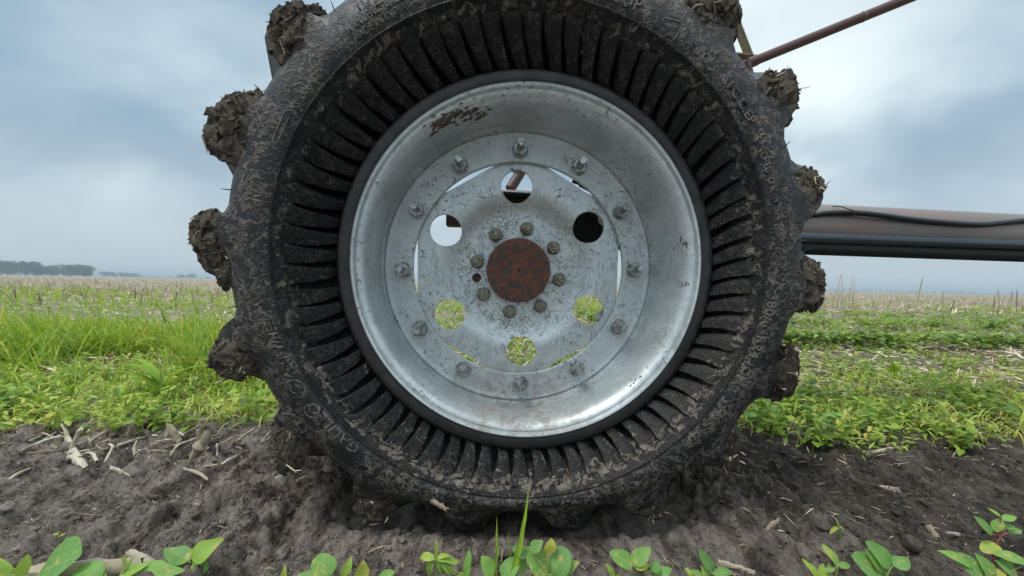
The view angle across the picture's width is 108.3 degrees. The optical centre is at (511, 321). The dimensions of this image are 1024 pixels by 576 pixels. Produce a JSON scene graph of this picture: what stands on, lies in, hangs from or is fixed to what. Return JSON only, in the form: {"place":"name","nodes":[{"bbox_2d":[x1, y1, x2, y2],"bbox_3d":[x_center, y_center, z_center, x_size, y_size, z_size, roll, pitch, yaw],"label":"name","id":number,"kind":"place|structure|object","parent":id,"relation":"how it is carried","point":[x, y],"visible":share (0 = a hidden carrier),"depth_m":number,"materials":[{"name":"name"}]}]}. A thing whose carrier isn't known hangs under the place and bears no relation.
{"place":"outdoors","nodes":[
{"label":"outdoors","id":0,"kind":"place"},
{"bbox_2d":[0,275,1023,575],"bbox_3d":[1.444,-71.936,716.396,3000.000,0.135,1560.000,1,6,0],"label":"ground","id":1,"kind":"structure","parent":0,"point":[608,521],"depth_m":0.78,"materials":[{"name":"soil"}]},
{"bbox_2d":[0,288,16,302],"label":"stubble stalk","id":2,"kind":"object","parent":1,"relation":"on","point":[9,297],"visible":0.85,"depth_m":5.21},
{"bbox_2d":[0,260,23,274],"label":"tree","id":3,"kind":"object","parent":1,"relation":"on","point":[9,267],"visible":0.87,"depth_m":248.45,"materials":[{"name":"grey plant"}]},
{"bbox_2d":[8,467,30,478],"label":"corn stalk","id":4,"kind":"object","parent":1,"relation":"on","point":[19,473],"visible":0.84,"depth_m":0.83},
{"bbox_2d":[16,261,35,275],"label":"tree","id":5,"kind":"object","parent":1,"relation":"on","point":[24,266],"visible":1,"depth_m":248.02,"materials":[{"name":"grey plant"}]},
{"bbox_2d":[23,295,31,310],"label":"stubble stalk","id":6,"kind":"object","parent":1,"relation":"on","point":[24,302],"visible":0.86,"depth_m":4.55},
{"bbox_2d":[29,261,47,275],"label":"tree","id":7,"kind":"object","parent":1,"relation":"on","point":[37,271],"visible":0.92,"depth_m":253.21,"materials":[{"name":"grey plant"}]},
{"bbox_2d":[0,536,81,575],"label":"soybean seedling","id":8,"kind":"object","parent":1,"relation":"on","point":[65,554],"visible":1,"depth_m":0.53,"materials":[{"name":"green plant"}]},
{"bbox_2d":[26,450,55,453],"bbox_3d":[-1.134,0.314,0.891,0.006,0.012,0.046,5,7,34],"label":"stalk scrap","id":9,"kind":"object","parent":1,"relation":"on","point":[40,452],"visible":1,"depth_m":0.89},
{"bbox_2d":[34,435,60,445],"bbox_3d":[-1.163,0.296,0.926,0.045,0.017,0.008,-4,8,-40],"label":"stalk scrap","id":10,"kind":"object","parent":1,"relation":"on","point":[45,440],"visible":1,"depth_m":0.92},
{"bbox_2d":[42,265,61,275],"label":"tree","id":11,"kind":"object","parent":1,"relation":"on","point":[49,270],"visible":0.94,"depth_m":256.18,"materials":[{"name":"grey plant"}]},
{"bbox_2d":[60,424,68,436],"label":"stalk scrap","id":12,"kind":"object","parent":1,"relation":"on","point":[65,431],"visible":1,"depth_m":0.97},
{"bbox_2d":[56,264,81,275],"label":"tree","id":13,"kind":"object","parent":1,"relation":"on","point":[64,271],"visible":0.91,"depth_m":256.21,"materials":[{"name":"grey plant"}]},
{"bbox_2d":[52,380,87,398],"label":"weed","id":14,"kind":"object","parent":1,"relation":"on","point":[68,389],"visible":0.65,"depth_m":1.28,"materials":[{"name":"green plant"}]},
{"bbox_2d":[64,427,81,456],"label":"corn stalk","id":15,"kind":"object","parent":1,"relation":"on","point":[69,439],"visible":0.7,"depth_m":0.90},
{"bbox_2d":[68,427,82,449],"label":"corn stalk","id":16,"kind":"object","parent":1,"relation":"on","point":[76,438],"visible":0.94,"depth_m":0.90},
{"bbox_2d":[64,449,89,453],"bbox_3d":[-1.031,0.307,0.877,0.062,0.013,0.006,1,6,0],"label":"stalk scrap","id":17,"kind":"object","parent":1,"relation":"on","point":[77,451],"visible":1,"depth_m":0.88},
{"bbox_2d":[66,450,88,469],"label":"corn stalk","id":18,"kind":"object","parent":1,"relation":"on","point":[81,462],"visible":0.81,"depth_m":0.84,"materials":[{"name":"plant"}]},
{"bbox_2d":[69,264,95,276],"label":"tree","id":19,"kind":"object","parent":1,"relation":"on","point":[85,271],"visible":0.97,"depth_m":260.90,"materials":[{"name":"grey plant"}]},
{"bbox_2d":[26,556,147,575],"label":"corn stalk","id":20,"kind":"object","parent":1,"relation":"on","point":[114,567],"visible":0.51,"depth_m":0.55,"materials":[{"name":"plant"}]},
{"bbox_2d":[84,451,97,461],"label":"corn stalk","id":21,"kind":"object","parent":1,"relation":"on","point":[94,456],"visible":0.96,"depth_m":0.88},
{"bbox_2d":[88,428,110,444],"bbox_3d":[-1.063,0.296,0.951,0.006,0.031,0.051,4,6,23],"label":"stalk scrap","id":22,"kind":"object","parent":1,"relation":"on","point":[92,439],"visible":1,"depth_m":0.95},
{"bbox_2d":[95,439,110,445],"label":"stalk scrap","id":23,"kind":"object","parent":1,"relation":"on","point":[102,442],"visible":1,"depth_m":0.93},
{"bbox_2d":[97,271,109,276],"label":"tree","id":24,"kind":"object","parent":1,"relation":"on","point":[104,274],"visible":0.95,"depth_m":478.70,"materials":[{"name":"grey plant"}]},
{"bbox_2d":[104,444,113,461],"bbox_3d":[-0.956,0.312,0.878,0.006,0.025,0.057,-2,7,-31],"label":"stalk scrap","id":25,"kind":"object","parent":1,"relation":"on","point":[109,453],"visible":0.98,"depth_m":0.88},
{"bbox_2d":[109,465,128,475],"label":"corn stalk","id":26,"kind":"object","parent":1,"relation":"on","point":[118,470],"visible":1,"depth_m":0.82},
{"bbox_2d":[72,555,184,575],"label":"soybean seedling","id":27,"kind":"object","parent":1,"relation":"on","point":[155,567],"visible":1,"depth_m":0.53,"materials":[{"name":"green plant"}]},
{"bbox_2d":[125,422,134,440],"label":"corn stalk","id":28,"kind":"object","parent":1,"relation":"on","point":[129,433],"visible":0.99,"depth_m":0.94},
{"bbox_2d":[117,435,147,447],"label":"corn stalk","id":29,"kind":"object","parent":1,"relation":"on","point":[128,441],"visible":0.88,"depth_m":0.94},
{"bbox_2d":[124,273,141,276],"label":"tree","id":30,"kind":"object","parent":1,"relation":"on","point":[133,275],"visible":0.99,"depth_m":497.93,"materials":[{"name":"grey plant"}]},
{"bbox_2d":[132,440,137,455],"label":"stalk scrap","id":31,"kind":"object","parent":1,"relation":"on","point":[134,449],"visible":1,"depth_m":0.85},
{"bbox_2d":[0,292,278,408],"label":"tall grass","id":32,"kind":"structure","parent":1,"relation":"on","point":[31,340],"depth_m":1.83,"materials":[{"name":"plant"}]},
{"bbox_2d":[125,549,154,562],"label":"corn stalk","id":33,"kind":"object","parent":1,"relation":"on","point":[129,553],"visible":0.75,"depth_m":0.59,"materials":[{"name":"plant"}]},
{"bbox_2d":[135,335,156,344],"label":"foxtail grass","id":34,"kind":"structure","parent":1,"relation":"on","point":[147,338],"depth_m":1.55,"materials":[{"name":"green plant"}]},
{"bbox_2d":[113,359,206,404],"bbox_3d":[-1.190,0.213,1.283,0.329,0.160,0.086,1,6,0],"label":"maize seedling","id":35,"kind":"object","parent":1,"relation":"on","point":[154,372],"visible":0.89,"depth_m":1.26,"materials":[{"name":"green plant"}]},
{"bbox_2d":[149,449,175,452],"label":"corn stalk","id":36,"kind":"object","parent":1,"relation":"on","point":[152,451],"visible":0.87,"depth_m":0.90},
{"bbox_2d":[166,423,182,443],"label":"corn stalk","id":37,"kind":"object","parent":1,"relation":"on","point":[173,433],"visible":1,"depth_m":0.94,"materials":[{"name":"plant"}]},
{"bbox_2d":[168,334,192,380],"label":"foxtail grass","id":38,"kind":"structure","parent":1,"relation":"on","point":[174,337],"depth_m":1.54,"materials":[{"name":"green plant"}]},
{"bbox_2d":[171,340,194,350],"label":"foxtail grass","id":39,"kind":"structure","parent":1,"relation":"on","point":[178,343],"depth_m":1.55,"materials":[{"name":"green plant"}]},
{"bbox_2d":[173,437,196,446],"bbox_3d":[-0.826,0.304,0.942,0.059,0.016,0.006,-4,8,-40],"label":"stalk scrap","id":40,"kind":"object","parent":1,"relation":"on","point":[195,438],"visible":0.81,"depth_m":0.94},
{"bbox_2d":[180,424,201,435],"bbox_3d":[-0.854,0.288,0.981,0.050,0.029,0.007,-2,7,-29],"label":"stalk scrap","id":41,"kind":"object","parent":1,"relation":"on","point":[192,429],"visible":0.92,"depth_m":0.98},
{"bbox_2d":[163,538,223,572],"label":"soybean seedling","id":42,"kind":"object","parent":1,"relation":"on","point":[199,553],"visible":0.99,"depth_m":0.55,"materials":[{"name":"green plant"}]},
{"bbox_2d":[182,467,209,480],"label":"corn stalk","id":43,"kind":"object","parent":1,"relation":"on","point":[201,474],"visible":1,"depth_m":0.77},
{"bbox_2d":[173,325,218,341],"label":"maize seedling","id":44,"kind":"object","parent":1,"relation":"on","point":[186,332],"visible":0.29,"depth_m":1.99,"materials":[{"name":"green plant"}]},
{"bbox_2d":[195,426,201,440],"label":"corn stalk","id":45,"kind":"object","parent":1,"relation":"on","point":[198,432],"visible":0.29,"depth_m":0.93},
{"bbox_2d":[188,427,211,459],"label":"corn stalk","id":46,"kind":"object","parent":1,"relation":"on","point":[199,446],"visible":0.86,"depth_m":0.85,"materials":[{"name":"plant"}]},
{"bbox_2d":[205,330,218,371],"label":"foxtail grass","id":47,"kind":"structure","parent":1,"relation":"on","point":[211,332],"depth_m":1.56,"materials":[{"name":"green plant"}]},
{"bbox_2d":[215,437,234,446],"bbox_3d":[-0.717,0.301,0.914,0.053,0.029,0.007,-2,6,-27],"label":"stalk scrap","id":48,"kind":"object","parent":1,"relation":"on","point":[225,441],"visible":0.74,"depth_m":0.92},
{"bbox_2d":[220,455,237,466],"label":"corn stalk","id":49,"kind":"object","parent":1,"relation":"on","point":[228,460],"visible":1,"depth_m":0.83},
{"bbox_2d":[250,407,275,420],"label":"weed","id":50,"kind":"object","parent":1,"relation":"on","point":[261,411],"visible":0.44,"depth_m":1.12,"materials":[{"name":"green plant"}]},
{"bbox_2d":[280,553,351,575],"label":"soybean seedling","id":51,"kind":"object","parent":1,"relation":"on","point":[323,564],"visible":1,"depth_m":0.52,"materials":[{"name":"green plant"}]},
{"bbox_2d":[353,498,396,524],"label":"mud clump","id":52,"kind":"object","parent":1,"relation":"on","point":[375,511],"visible":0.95,"depth_m":0.69,"materials":[{"name":"soil"}]},
{"bbox_2d":[355,560,394,575],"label":"soybean seedling","id":53,"kind":"object","parent":1,"relation":"on","point":[362,569],"visible":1,"depth_m":0.52,"materials":[{"name":"green plant"}]},
{"bbox_2d":[420,540,470,575],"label":"seedling","id":54,"kind":"object","parent":1,"relation":"on","point":[445,561],"visible":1,"depth_m":0.53,"materials":[{"name":"green plant"}]},
{"bbox_2d":[439,301,464,321],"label":"maize seedling","id":55,"kind":"object","parent":1,"relation":"on","point":[456,310],"visible":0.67,"depth_m":3.59,"materials":[{"name":"green plant"}]},
{"bbox_2d":[481,556,518,575],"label":"soybean seedling","id":56,"kind":"object","parent":1,"relation":"on","point":[488,565],"visible":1,"depth_m":0.53,"materials":[{"name":"green plant"}]},
{"bbox_2d":[493,489,528,575],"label":"grass tuft","id":57,"kind":"object","parent":1,"relation":"on","point":[518,551],"visible":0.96,"depth_m":0.54,"materials":[{"name":"plant"}]},
{"bbox_2d":[0,340,1023,460],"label":"broadleaf weeds","id":58,"kind":"object","parent":1,"relation":"on","point":[969,394],"visible":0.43,"depth_m":1.20,"materials":[{"name":"green plant"}]},
{"bbox_2d":[0,297,1023,575],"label":"straw litter","id":59,"kind":"object","parent":1,"relation":"on","point":[1008,353],"visible":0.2,"depth_m":2.00,"materials":[{"name":"plant"}]},
{"bbox_2d":[0,406,1023,575],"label":"soil crumbs","id":60,"kind":"object","parent":1,"relation":"on","point":[397,531],"visible":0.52,"depth_m":0.68,"materials":[{"name":"soil"}]},
{"bbox_2d":[0,356,1023,446],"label":"curled shoots","id":61,"kind":"object","parent":1,"relation":"on","point":[768,425],"visible":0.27,"depth_m":1.31,"materials":[{"name":"green plant"}]},
{"bbox_2d":[0,425,1023,575],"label":"soil clods","id":62,"kind":"object","parent":1,"relation":"on","point":[908,540],"visible":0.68,"depth_m":0.68,"materials":[{"name":"soil"}]},
{"bbox_2d":[0,275,1023,317],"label":"stubble","id":63,"kind":"object","parent":1,"relation":"on","point":[51,283],"visible":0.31,"depth_m":14.37,"materials":[{"name":"plant"}]},
{"bbox_2d":[0,272,1023,294],"bbox_3d":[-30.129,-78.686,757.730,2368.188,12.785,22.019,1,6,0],"label":"woodland","id":64,"kind":"object","parent":1,"relation":"on","point":[934,291],"visible":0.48,"depth_m":757.71,"materials":[{"name":"grey plant"}]},
{"bbox_2d":[0,287,1023,360],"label":"field weeds","id":65,"kind":"object","parent":1,"relation":"on","point":[516,340],"visible":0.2,"depth_m":4.67,"materials":[{"name":"green plant"}]},
{"bbox_2d":[213,0,822,531],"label":"irrigation wheel","id":66,"kind":"object","parent":1,"relation":"on","point":[349,170],"visible":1,"depth_m":0.69,"materials":[{"name":"rubber"}]},
{"bbox_2d":[187,208,227,275],"bbox_3d":[-0.523,-0.140,0.646,0.090,0.120,0.053,1,6,0],"label":"mud clump","id":67,"kind":"object","parent":66,"relation":"on","point":[201,234],"visible":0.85,"depth_m":0.63,"materials":[{"name":"soil"}]},
{"bbox_2d":[214,257,231,291],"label":"mud clump","id":68,"kind":"object","parent":66,"relation":"attached to","point":[222,274],"visible":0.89,"depth_m":0.64,"materials":[{"name":"soil"}]},
{"bbox_2d":[206,337,258,383],"bbox_3d":[-0.499,0.066,0.664,0.095,0.091,0.051,1,6,0],"label":"mud clump","id":69,"kind":"object","parent":66,"relation":"on","point":[227,359],"visible":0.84,"depth_m":0.65,"materials":[{"name":"soil"}]},
{"bbox_2d":[201,89,265,166],"bbox_3d":[-0.463,-0.333,0.633,0.130,0.135,0.064,1,6,0],"label":"mud clump","id":70,"kind":"object","parent":66,"relation":"on","point":[224,135],"visible":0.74,"depth_m":0.61,"materials":[{"name":"soil"}]},
{"bbox_2d":[246,84,263,95],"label":"mud clump","id":71,"kind":"object","parent":66,"relation":"on","point":[258,91],"visible":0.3,"depth_m":0.63,"materials":[{"name":"soil"}]},
{"bbox_2d":[269,424,313,477],"bbox_3d":[-0.407,0.230,0.680,0.075,0.121,0.050,1,6,0],"label":"mud clump","id":72,"kind":"object","parent":66,"relation":"on","point":[291,452],"visible":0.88,"depth_m":0.67,"materials":[{"name":"soil"}]},
{"bbox_2d":[265,0,326,65],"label":"mud clump","id":73,"kind":"object","parent":66,"relation":"on","point":[285,25],"visible":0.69,"depth_m":0.61,"materials":[{"name":"soil"}]},
{"bbox_2d":[430,498,449,512],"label":"corn stalk","id":74,"kind":"object","parent":66,"relation":"attached to","point":[438,504],"visible":1,"depth_m":0.65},
{"bbox_2d":[423,102,491,136],"bbox_3d":[-0.102,-0.377,0.694,0.129,0.060,0.065,-3,7,-33],"label":"mud smear","id":75,"kind":"object","parent":66,"relation":"on","point":[443,118],"visible":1,"depth_m":0.69},
{"bbox_2d":[683,0,743,51],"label":"mud clump","id":76,"kind":"object","parent":66,"relation":"on","point":[728,13],"visible":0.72,"depth_m":0.63,"materials":[{"name":"soil"}]},
{"bbox_2d":[717,429,744,473],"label":"mud clump","id":77,"kind":"object","parent":66,"relation":"on","point":[732,455],"visible":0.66,"depth_m":0.71,"materials":[{"name":"soil"}]},
{"bbox_2d":[446,0,1023,261],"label":"irrigation tower","id":78,"kind":"structure","parent":66,"relation":"on","point":[847,235],"depth_m":1.23,"materials":[{"name":"grey"}]},
{"bbox_2d":[502,191,1023,226],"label":"power cable","id":79,"kind":"object","parent":78,"relation":"attached to","point":[848,212],"visible":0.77,"depth_m":1.21,"materials":[{"name":"black plastic"}]},
{"bbox_2d":[764,344,800,401],"bbox_3d":[0.514,0.098,0.705,0.084,0.113,0.058,1,6,0],"label":"mud clump","id":80,"kind":"object","parent":66,"relation":"on","point":[786,366],"visible":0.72,"depth_m":0.69,"materials":[{"name":"soil"}]},
{"bbox_2d":[759,65,807,126],"bbox_3d":[0.478,-0.402,0.668,0.103,0.112,0.059,1,6,0],"label":"mud clump","id":81,"kind":"object","parent":66,"relation":"on","point":[782,86],"visible":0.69,"depth_m":0.65,"materials":[{"name":"soil"}]},
{"bbox_2d":[794,165,830,207],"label":"mud clump","id":82,"kind":"object","parent":66,"relation":"on","point":[811,182],"visible":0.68,"depth_m":0.67,"materials":[{"name":"soil"}]},
{"bbox_2d":[795,255,830,312],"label":"mud clump","id":83,"kind":"object","parent":66,"relation":"on","point":[813,274],"visible":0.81,"depth_m":0.68,"materials":[{"name":"soil"}]},
{"bbox_2d":[511,538,579,575],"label":"soybean seedling","id":84,"kind":"object","parent":1,"relation":"on","point":[552,558],"visible":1,"depth_m":0.54,"materials":[{"name":"green plant"}]},
{"bbox_2d":[606,547,671,575],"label":"soybean seedling","id":85,"kind":"object","parent":1,"relation":"on","point":[638,558],"visible":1,"depth_m":0.54,"materials":[{"name":"green plant"}]},
{"bbox_2d":[636,505,668,521],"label":"mud clump","id":86,"kind":"object","parent":1,"relation":"on","point":[655,512],"visible":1,"depth_m":0.72,"materials":[{"name":"soil"}]},
{"bbox_2d":[685,549,732,575],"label":"soybean seedling","id":87,"kind":"object","parent":1,"relation":"on","point":[707,568],"visible":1,"depth_m":0.53,"materials":[{"name":"green plant"}]},
{"bbox_2d":[716,559,754,574],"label":"corn stalk","id":88,"kind":"object","parent":1,"relation":"on","point":[727,564],"visible":0.99,"depth_m":0.63,"materials":[{"name":"plant"}]},
{"bbox_2d":[745,406,767,429],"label":"leafy weed","id":89,"kind":"object","parent":1,"relation":"on","point":[753,416],"visible":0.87,"depth_m":1.16,"materials":[{"name":"green plant"}]},
{"bbox_2d":[765,517,780,529],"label":"corn stalk","id":90,"kind":"object","parent":1,"relation":"on","point":[771,524],"visible":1,"depth_m":0.68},
{"bbox_2d":[765,404,791,425],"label":"leafy weed","id":91,"kind":"object","parent":1,"relation":"on","point":[777,408],"visible":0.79,"depth_m":1.14,"materials":[{"name":"green plant"}]},
{"bbox_2d":[787,388,800,407],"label":"maize seedling","id":92,"kind":"object","parent":1,"relation":"on","point":[795,397],"visible":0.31,"depth_m":1.33,"materials":[{"name":"green plant"}]},
{"bbox_2d":[574,305,1023,351],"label":"crop rows","id":93,"kind":"object","parent":1,"relation":"on","point":[891,339],"visible":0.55,"depth_m":2.87,"materials":[{"name":"green plant"}]},
{"bbox_2d":[800,403,816,426],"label":"leafy weed","id":94,"kind":"object","parent":1,"relation":"on","point":[806,406],"visible":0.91,"depth_m":1.16,"materials":[{"name":"green plant"}]},
{"bbox_2d":[801,544,849,575],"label":"soybean seedling","id":95,"kind":"object","parent":1,"relation":"on","point":[828,569],"visible":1,"depth_m":0.54,"materials":[{"name":"green plant"}]},
{"bbox_2d":[819,411,842,438],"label":"leafy weed","id":96,"kind":"object","parent":1,"relation":"on","point":[828,416],"visible":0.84,"depth_m":1.09,"materials":[{"name":"green plant"}]},
{"bbox_2d":[818,547,846,571],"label":"corn stalk","id":97,"kind":"object","parent":1,"relation":"on","point":[821,549],"visible":0.43,"depth_m":0.65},
{"bbox_2d":[829,520,843,540],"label":"weed","id":98,"kind":"object","parent":1,"relation":"on","point":[833,529],"visible":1,"depth_m":0.66,"materials":[{"name":"green plant"}]},
{"bbox_2d":[846,278,853,307],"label":"stubble stalk","id":99,"kind":"object","parent":1,"relation":"on","point":[849,293],"visible":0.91,"depth_m":10.13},
{"bbox_2d":[857,402,875,428],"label":"leafy weed","id":100,"kind":"object","parent":1,"relation":"on","point":[865,423],"visible":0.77,"depth_m":1.16,"materials":[{"name":"green plant"}]},
{"bbox_2d":[864,446,892,455],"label":"corn stalk","id":101,"kind":"object","parent":1,"relation":"on","point":[882,450],"visible":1,"depth_m":1.02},
{"bbox_2d":[851,541,910,575],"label":"soybean seedling","id":102,"kind":"object","parent":1,"relation":"on","point":[878,560],"visible":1,"depth_m":0.53,"materials":[{"name":"green plant"}]},
{"bbox_2d":[876,356,903,375],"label":"maize seedling","id":103,"kind":"object","parent":1,"relation":"on","point":[893,368],"visible":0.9,"depth_m":1.80,"materials":[{"name":"green plant"}]},
{"bbox_2d":[879,485,900,492],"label":"corn stalk","id":104,"kind":"object","parent":1,"relation":"on","point":[895,489],"visible":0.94,"depth_m":0.86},
{"bbox_2d":[914,276,922,312],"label":"stubble stalk","id":105,"kind":"object","parent":1,"relation":"on","point":[918,294],"visible":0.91,"depth_m":8.37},
{"bbox_2d":[925,524,938,538],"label":"corn stalk","id":106,"kind":"object","parent":1,"relation":"on","point":[932,531],"visible":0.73,"depth_m":0.71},
{"bbox_2d":[945,531,959,535],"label":"corn stalk","id":107,"kind":"object","parent":1,"relation":"on","point":[953,533],"visible":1,"depth_m":0.69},
{"bbox_2d":[943,382,965,397],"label":"maize seedling","id":108,"kind":"object","parent":1,"relation":"on","point":[958,389],"visible":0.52,"depth_m":1.52,"materials":[{"name":"green plant"}]},
{"bbox_2d":[937,550,1023,575],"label":"soybean seedling","id":109,"kind":"object","parent":1,"relation":"on","point":[970,565],"visible":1,"depth_m":0.52,"materials":[{"name":"green plant"}]},
{"bbox_2d":[974,508,1021,563],"bbox_3d":[0.743,0.348,0.567,0.067,0.128,0.025,0,6,-8],"label":"seedling","id":110,"kind":"object","parent":1,"relation":"on","point":[998,525],"visible":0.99,"depth_m":0.56,"materials":[{"name":"green plant"}]},
{"bbox_2d":[0,282,1023,364],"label":"field grass","id":111,"kind":"structure","parent":0,"point":[217,303],"depth_m":5.98,"materials":[{"name":"plant"}]},
{"bbox_2d":[0,0,1023,294],"label":"sky","id":112,"kind":"structure","parent":0,"point":[106,165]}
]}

